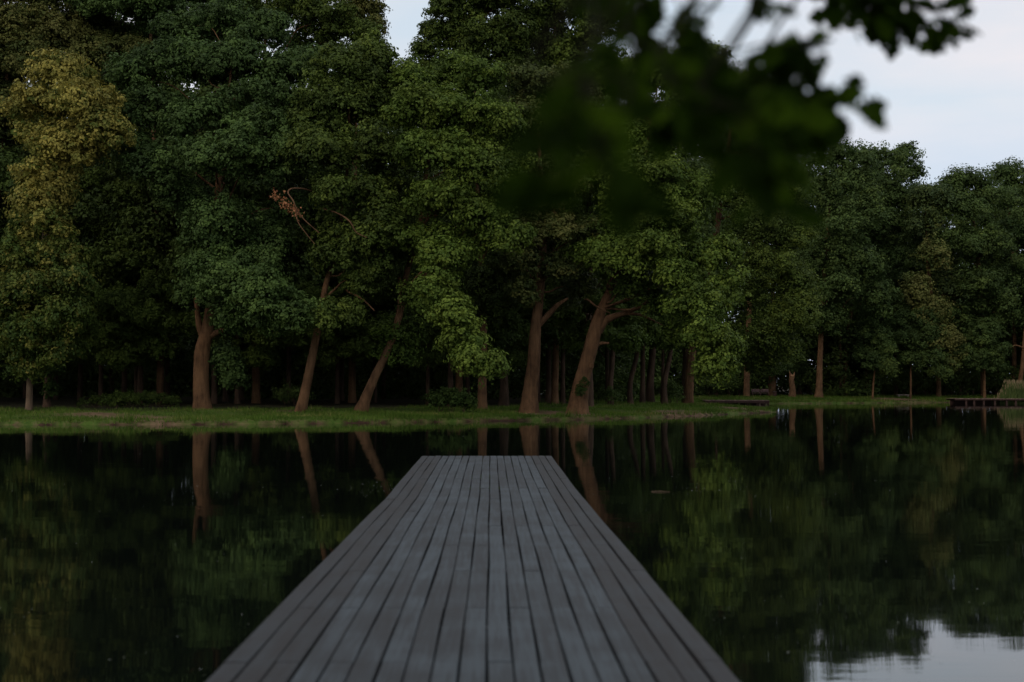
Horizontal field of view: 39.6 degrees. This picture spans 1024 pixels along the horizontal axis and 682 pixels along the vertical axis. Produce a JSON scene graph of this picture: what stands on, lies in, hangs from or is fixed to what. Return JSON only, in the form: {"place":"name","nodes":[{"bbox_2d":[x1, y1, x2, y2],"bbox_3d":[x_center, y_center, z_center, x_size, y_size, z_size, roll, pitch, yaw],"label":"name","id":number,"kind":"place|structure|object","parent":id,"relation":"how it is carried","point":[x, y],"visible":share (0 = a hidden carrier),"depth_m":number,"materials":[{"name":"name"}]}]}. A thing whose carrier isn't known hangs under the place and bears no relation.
{"place":"outdoors","nodes":[
{"label":"outdoors","id":0,"kind":"place"},
{"bbox_2d":[0,387,1000,424],"bbox_3d":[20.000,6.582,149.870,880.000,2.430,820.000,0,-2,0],"label":"ground","id":1,"kind":"structure","parent":0,"point":[69,401],"depth_m":87.51,"materials":[{"name":"green plant"}]},
{"bbox_2d":[0,99,42,275],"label":"woodland tree","id":2,"kind":"object","parent":1,"relation":"on","point":[7,184],"visible":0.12,"depth_m":93.69,"materials":[{"name":"green plant"}]},
{"bbox_2d":[0,183,106,406],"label":"woodland tree","id":3,"kind":"object","parent":1,"relation":"on","point":[48,392],"visible":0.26,"depth_m":85.08,"materials":[{"name":"green plant"}]},
{"bbox_2d":[4,114,134,399],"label":"woodland tree","id":4,"kind":"object","parent":1,"relation":"on","point":[80,382],"visible":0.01,"depth_m":110.54,"materials":[{"name":"green plant"}]},
{"bbox_2d":[0,47,139,409],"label":"linden tree","id":5,"kind":"object","parent":1,"relation":"on","point":[33,305],"visible":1,"depth_m":80.38,"materials":[{"name":"green plant"}]},
{"bbox_2d":[0,0,153,253],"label":"oak tree","id":6,"kind":"object","parent":1,"relation":"on","point":[26,28],"visible":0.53,"depth_m":95.15,"materials":[{"name":"green plant"}]},
{"bbox_2d":[65,165,160,396],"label":"woodland tree","id":7,"kind":"object","parent":1,"relation":"on","point":[94,178],"visible":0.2,"depth_m":97.38,"materials":[{"name":"green plant"}]},
{"bbox_2d":[67,126,163,398],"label":"woodland tree","id":8,"kind":"object","parent":1,"relation":"on","point":[124,372],"visible":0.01,"depth_m":107.51,"materials":[{"name":"green plant"}]},
{"bbox_2d":[76,388,182,407],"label":"shrub","id":9,"kind":"object","parent":1,"relation":"on","point":[110,399],"visible":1,"depth_m":87.29,"materials":[{"name":"green plant"}]},
{"bbox_2d":[64,25,204,403],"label":"woodland tree","id":10,"kind":"object","parent":1,"relation":"on","point":[98,207],"visible":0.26,"depth_m":95.86,"materials":[{"name":"green plant"}]},
{"bbox_2d":[64,0,205,403],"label":"oak tree","id":11,"kind":"object","parent":1,"relation":"on","point":[137,12],"visible":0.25,"depth_m":96.04,"materials":[{"name":"green plant"}]},
{"bbox_2d":[86,175,192,402],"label":"woodland tree","id":12,"kind":"object","parent":1,"relation":"on","point":[125,308],"visible":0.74,"depth_m":93.09,"materials":[{"name":"green plant"}]},
{"bbox_2d":[110,8,296,403],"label":"woodland tree","id":13,"kind":"object","parent":1,"relation":"on","point":[262,189],"visible":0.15,"depth_m":94.20,"materials":[{"name":"green plant"}]},
{"bbox_2d":[98,0,337,409],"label":"oak tree","id":14,"kind":"object","parent":1,"relation":"on","point":[253,280],"visible":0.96,"depth_m":82.35,"materials":[{"name":"green plant"}]},
{"bbox_2d":[166,73,293,401],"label":"woodland tree","id":15,"kind":"object","parent":1,"relation":"on","point":[225,397],"depth_m":107.28,"materials":[{"name":"green plant"}]},
{"bbox_2d":[179,177,295,403],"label":"woodland tree","id":16,"kind":"object","parent":1,"relation":"on","point":[257,355],"visible":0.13,"depth_m":92.18,"materials":[{"name":"green plant"}]},
{"bbox_2d":[190,31,378,402],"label":"woodland tree","id":17,"kind":"object","parent":1,"relation":"on","point":[302,272],"visible":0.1,"depth_m":96.43,"materials":[{"name":"green plant"}]},
{"bbox_2d":[270,380,315,405],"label":"shrub","id":18,"kind":"object","parent":1,"relation":"on","point":[284,396],"visible":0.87,"depth_m":90.31,"materials":[{"name":"green plant"}]},
{"bbox_2d":[198,0,390,403],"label":"oak tree","id":19,"kind":"object","parent":1,"relation":"on","point":[307,15],"visible":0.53,"depth_m":98.49,"materials":[{"name":"green plant"}]},
{"bbox_2d":[287,174,395,403],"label":"woodland tree","id":20,"kind":"object","parent":1,"relation":"on","point":[359,347],"visible":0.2,"depth_m":93.87,"materials":[{"name":"green plant"}]},
{"bbox_2d":[270,24,422,411],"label":"oak tree","id":21,"kind":"object","parent":1,"relation":"on","point":[326,102],"visible":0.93,"depth_m":80.46,"materials":[{"name":"green plant"}]},
{"bbox_2d":[295,123,406,400],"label":"woodland tree","id":22,"kind":"object","parent":1,"relation":"on","point":[342,396],"depth_m":110.54,"materials":[{"name":"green plant"}]},
{"bbox_2d":[319,0,392,402],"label":"maple tree","id":23,"kind":"object","parent":1,"relation":"on","point":[371,10],"visible":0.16,"depth_m":100.70,"materials":[{"name":"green plant"}]},
{"bbox_2d":[330,168,413,402],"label":"woodland tree","id":24,"kind":"object","parent":1,"relation":"on","point":[373,360],"visible":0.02,"depth_m":100.48,"materials":[{"name":"green plant"}]},
{"bbox_2d":[364,118,488,404],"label":"woodland tree","id":25,"kind":"object","parent":1,"relation":"on","point":[414,268],"visible":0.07,"depth_m":96.01,"materials":[{"name":"green plant"}]},
{"bbox_2d":[353,46,541,411],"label":"oak tree","id":26,"kind":"object","parent":1,"relation":"on","point":[447,109],"visible":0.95,"depth_m":78.94,"materials":[{"name":"green plant"}]},
{"bbox_2d":[421,386,478,411],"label":"rounded bush","id":27,"kind":"object","parent":1,"relation":"on","point":[450,396],"visible":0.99,"depth_m":82.53,"materials":[{"name":"green plant"}]},
{"bbox_2d":[397,175,508,405],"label":"woodland tree","id":28,"kind":"object","parent":1,"relation":"on","point":[434,357],"visible":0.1,"depth_m":90.20,"materials":[{"name":"green plant"}]},
{"bbox_2d":[399,99,533,393],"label":"woodland tree","id":29,"kind":"object","parent":1,"relation":"on","point":[467,382],"depth_m":104.96,"materials":[{"name":"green plant"}]},
{"bbox_2d":[400,0,552,391],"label":"oak tree","id":30,"kind":"object","parent":1,"relation":"on","point":[503,35],"visible":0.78,"depth_m":97.78,"materials":[{"name":"green plant"}]},
{"bbox_2d":[435,182,532,409],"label":"oak tree","id":31,"kind":"object","parent":1,"relation":"on","point":[484,281],"visible":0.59,"depth_m":87.37,"materials":[{"name":"green plant"}]},
{"bbox_2d":[0,33,1023,401],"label":"woodland","id":32,"kind":"object","parent":1,"relation":"on","point":[398,381],"visible":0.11,"depth_m":126.99,"materials":[{"name":"green plant"}]},
{"bbox_2d":[479,184,548,406],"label":"woodland tree","id":33,"kind":"object","parent":1,"relation":"on","point":[517,358],"visible":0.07,"depth_m":92.31,"materials":[{"name":"green plant"}]},
{"bbox_2d":[477,55,609,412],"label":"oak tree","id":34,"kind":"object","parent":1,"relation":"on","point":[526,290],"visible":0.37,"depth_m":84.78,"materials":[{"name":"green plant"}]},
{"bbox_2d":[504,0,615,403],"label":"oak tree","id":35,"kind":"object","parent":1,"relation":"on","point":[564,44],"visible":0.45,"depth_m":99.48,"materials":[{"name":"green plant"}]},
{"bbox_2d":[528,90,601,402],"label":"woodland tree","id":36,"kind":"object","parent":1,"relation":"on","point":[548,378],"depth_m":107.92,"materials":[{"name":"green plant"}]},
{"bbox_2d":[520,93,638,403],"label":"woodland tree","id":37,"kind":"object","parent":1,"relation":"on","point":[549,330],"visible":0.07,"depth_m":99.81,"materials":[{"name":"green plant"}]},
{"bbox_2d":[545,178,625,406],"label":"woodland tree","id":38,"kind":"object","parent":1,"relation":"on","point":[586,309],"visible":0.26,"depth_m":93.23,"materials":[{"name":"green plant"}]},
{"bbox_2d":[600,386,624,404],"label":"shrub","id":39,"kind":"object","parent":1,"relation":"on","point":[607,393],"visible":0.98,"depth_m":100.87,"materials":[{"name":"green plant"}]},
{"bbox_2d":[585,212,649,403],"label":"woodland tree","id":40,"kind":"object","parent":1,"relation":"on","point":[626,319],"visible":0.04,"depth_m":99.78,"materials":[{"name":"green plant"}]},
{"bbox_2d":[574,102,668,400],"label":"woodland tree","id":41,"kind":"object","parent":1,"relation":"on","point":[606,356],"depth_m":114.60,"materials":[{"name":"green plant"}]},
{"bbox_2d":[600,191,670,403],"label":"woodland tree","id":42,"kind":"object","parent":1,"relation":"on","point":[654,332],"visible":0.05,"depth_m":104.44,"materials":[{"name":"green plant"}]},
{"bbox_2d":[557,45,755,413],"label":"oak tree","id":43,"kind":"object","parent":1,"relation":"on","point":[691,304],"visible":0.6,"depth_m":83.20,"materials":[{"name":"green plant"}]},
{"bbox_2d":[646,290,675,402],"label":"woodland tree","id":44,"kind":"object","parent":1,"relation":"on","point":[650,395],"depth_m":113.71,"materials":[{"name":"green plant"}]},
{"bbox_2d":[660,380,686,402],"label":"shrub","id":45,"kind":"object","parent":1,"relation":"on","point":[672,388],"visible":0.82,"depth_m":111.81,"materials":[{"name":"green plant"}]},
{"bbox_2d":[638,231,715,403],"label":"woodland tree","id":46,"kind":"object","parent":1,"relation":"on","point":[660,343],"visible":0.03,"depth_m":105.75,"materials":[{"name":"green plant"}]},
{"bbox_2d":[633,92,724,403],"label":"woodland tree","id":47,"kind":"object","parent":1,"relation":"on","point":[708,229],"visible":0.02,"depth_m":109.20,"materials":[{"name":"green plant"}]},
{"bbox_2d":[660,152,733,400],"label":"woodland tree","id":48,"kind":"object","parent":1,"relation":"on","point":[662,351],"visible":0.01,"depth_m":126.86,"materials":[{"name":"green plant"}]},
{"bbox_2d":[681,210,735,402],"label":"woodland tree","id":49,"kind":"object","parent":1,"relation":"on","point":[685,351],"visible":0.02,"depth_m":131.64,"materials":[{"name":"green plant"}]},
{"bbox_2d":[694,369,734,396],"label":"shrub","id":50,"kind":"object","parent":1,"relation":"on","point":[715,386],"visible":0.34,"depth_m":159.80,"materials":[{"name":"green plant"}]},
{"bbox_2d":[712,366,757,394],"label":"shrub","id":51,"kind":"object","parent":1,"relation":"on","point":[736,379],"visible":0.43,"depth_m":162.92,"materials":[{"name":"green plant"}]},
{"bbox_2d":[671,35,825,403],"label":"oak tree","id":52,"kind":"object","parent":1,"relation":"on","point":[777,231],"visible":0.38,"depth_m":112.77,"materials":[{"name":"green plant"}]},
{"bbox_2d":[751,389,768,395],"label":"park bench","id":53,"kind":"object","parent":1,"relation":"on","point":[762,390],"visible":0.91,"depth_m":162.97,"materials":[{"name":"wood"}]},
{"bbox_2d":[707,131,826,396],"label":"oak tree","id":54,"kind":"object","parent":1,"relation":"on","point":[746,390],"visible":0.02,"depth_m":161.59,"materials":[{"name":"green plant"}]},
{"bbox_2d":[727,282,807,395],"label":"oak tree","id":55,"kind":"object","parent":1,"relation":"on","point":[772,383],"visible":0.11,"depth_m":165.42,"materials":[{"name":"green plant"}]},
{"bbox_2d":[766,368,806,394],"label":"shrub","id":56,"kind":"object","parent":1,"relation":"on","point":[778,380],"visible":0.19,"depth_m":177.66,"materials":[{"name":"green plant"}]},
{"bbox_2d":[788,371,795,396],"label":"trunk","id":57,"kind":"object","parent":1,"relation":"on","point":[792,391],"visible":0.96,"depth_m":159.66,"materials":[{"name":"brown wood"}]},
{"bbox_2d":[767,197,846,394],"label":"woodland tree","id":58,"kind":"object","parent":1,"relation":"on","point":[814,334],"visible":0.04,"depth_m":174.48,"materials":[{"name":"green plant"}]},
{"bbox_2d":[778,200,858,394],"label":"woodland tree","id":59,"kind":"object","parent":1,"relation":"on","point":[830,338],"visible":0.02,"depth_m":181.58,"materials":[{"name":"green plant"}]},
{"bbox_2d":[806,370,850,391],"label":"shrub","id":60,"kind":"object","parent":1,"relation":"on","point":[830,378],"visible":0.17,"depth_m":175.69,"materials":[{"name":"green plant"}]},
{"bbox_2d":[823,386,868,395],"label":"shrub","id":61,"kind":"object","parent":1,"relation":"on","point":[841,392],"visible":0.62,"depth_m":166.00,"materials":[{"name":"green plant"}]},
{"bbox_2d":[788,139,907,397],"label":"oak tree","id":62,"kind":"object","parent":1,"relation":"on","point":[850,257],"visible":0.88,"depth_m":155.69,"materials":[{"name":"green plant"}]},
{"bbox_2d":[818,192,909,388],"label":"woodland tree","id":63,"kind":"object","parent":1,"relation":"on","point":[854,316],"visible":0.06,"depth_m":175.97,"materials":[{"name":"green plant"}]},
{"bbox_2d":[849,308,901,398],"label":"young tree","id":64,"kind":"object","parent":1,"relation":"on","point":[880,339],"visible":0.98,"depth_m":159.09,"materials":[{"name":"green plant"}]},
{"bbox_2d":[832,138,930,386],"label":"oak tree","id":65,"kind":"object","parent":1,"relation":"on","point":[899,163],"visible":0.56,"depth_m":169.46,"materials":[{"name":"green plant"}]},
{"bbox_2d":[877,203,936,393],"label":"woodland tree","id":66,"kind":"object","parent":1,"relation":"on","point":[921,266],"visible":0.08,"depth_m":177.16,"materials":[{"name":"green plant"}]},
{"bbox_2d":[885,302,956,398],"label":"young tree","id":67,"kind":"object","parent":1,"relation":"on","point":[910,340],"visible":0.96,"depth_m":160.73,"materials":[{"name":"green plant"}]},
{"bbox_2d":[893,206,965,393],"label":"woodland tree","id":68,"kind":"object","parent":1,"relation":"on","point":[928,295],"depth_m":179.79,"materials":[{"name":"green plant"}]},
{"bbox_2d":[888,178,975,396],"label":"chestnut tree","id":69,"kind":"object","parent":1,"relation":"on","point":[916,287],"visible":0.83,"depth_m":163.17,"materials":[{"name":"green plant"}]},
{"bbox_2d":[917,211,1001,394],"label":"woodland tree","id":70,"kind":"object","parent":1,"relation":"on","point":[962,267],"visible":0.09,"depth_m":176.69,"materials":[{"name":"green plant"}]},
{"bbox_2d":[929,163,1023,395],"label":"oak tree","id":71,"kind":"object","parent":1,"relation":"on","point":[984,244],"visible":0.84,"depth_m":164.75,"materials":[{"name":"green plant"}]},
{"bbox_2d":[955,314,1013,397],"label":"young tree","id":72,"kind":"object","parent":1,"relation":"on","point":[990,353],"visible":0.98,"depth_m":161.78,"materials":[{"name":"green plant"}]},
{"bbox_2d":[967,204,1022,393],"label":"woodland tree","id":73,"kind":"object","parent":1,"relation":"on","point":[1018,349],"visible":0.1,"depth_m":180.57,"materials":[{"name":"green plant"}]},
{"bbox_2d":[984,155,1023,381],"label":"oak tree","id":74,"kind":"object","parent":1,"relation":"on","point":[1008,222],"visible":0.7,"depth_m":174.51,"materials":[{"name":"green plant"}]},
{"bbox_2d":[986,363,1023,390],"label":"shrub","id":75,"kind":"object","parent":1,"relation":"on","point":[1000,381],"visible":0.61,"depth_m":170.25,"materials":[{"name":"green plant"}]},
{"bbox_2d":[990,238,1023,344],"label":"woodland tree","id":76,"kind":"object","parent":1,"relation":"on","point":[1009,338],"visible":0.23,"depth_m":177.24,"materials":[{"name":"green plant"}]},
{"bbox_2d":[1009,310,1023,381],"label":"oak tree","id":77,"kind":"object","parent":1,"relation":"on","point":[1021,369],"visible":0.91,"depth_m":163.83,"materials":[{"name":"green plant"}]},
{"bbox_2d":[0,403,1023,681],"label":"water","id":78,"kind":"structure","parent":0,"point":[806,543],"depth_m":20.92,"materials":[{"name":"black liquid"}]},
{"bbox_2d":[206,456,738,681],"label":"wooden pier","id":79,"kind":"structure","parent":78,"relation":"in","point":[331,606],"depth_m":10.37,"materials":[{"name":"grey wood"}]},
{"bbox_2d":[703,400,769,403],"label":"timber jetty","id":80,"kind":"object","parent":78,"relation":"in","point":[737,401],"visible":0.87,"depth_m":145.90,"materials":[{"name":"brown wood"}]},
{"bbox_2d":[946,398,1023,402],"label":"timber jetty","id":81,"kind":"object","parent":78,"relation":"in","point":[970,400],"visible":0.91,"depth_m":151.15,"materials":[{"name":"brown wood"}]},
{"bbox_2d":[991,379,1023,402],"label":"reed bed","id":82,"kind":"object","parent":78,"relation":"in","point":[1014,389],"visible":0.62,"depth_m":151.74,"materials":[{"name":"green plant"}]},
{"bbox_2d":[12,0,1023,373],"label":"sky","id":83,"kind":"structure","parent":0,"point":[965,104],"materials":[{"name":"white"}]},
{"bbox_2d":[490,0,982,239],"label":"branch","id":84,"kind":"object","parent":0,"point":[783,119],"visible":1,"depth_m":2.36,"materials":[{"name":"green plant"}]}
]}

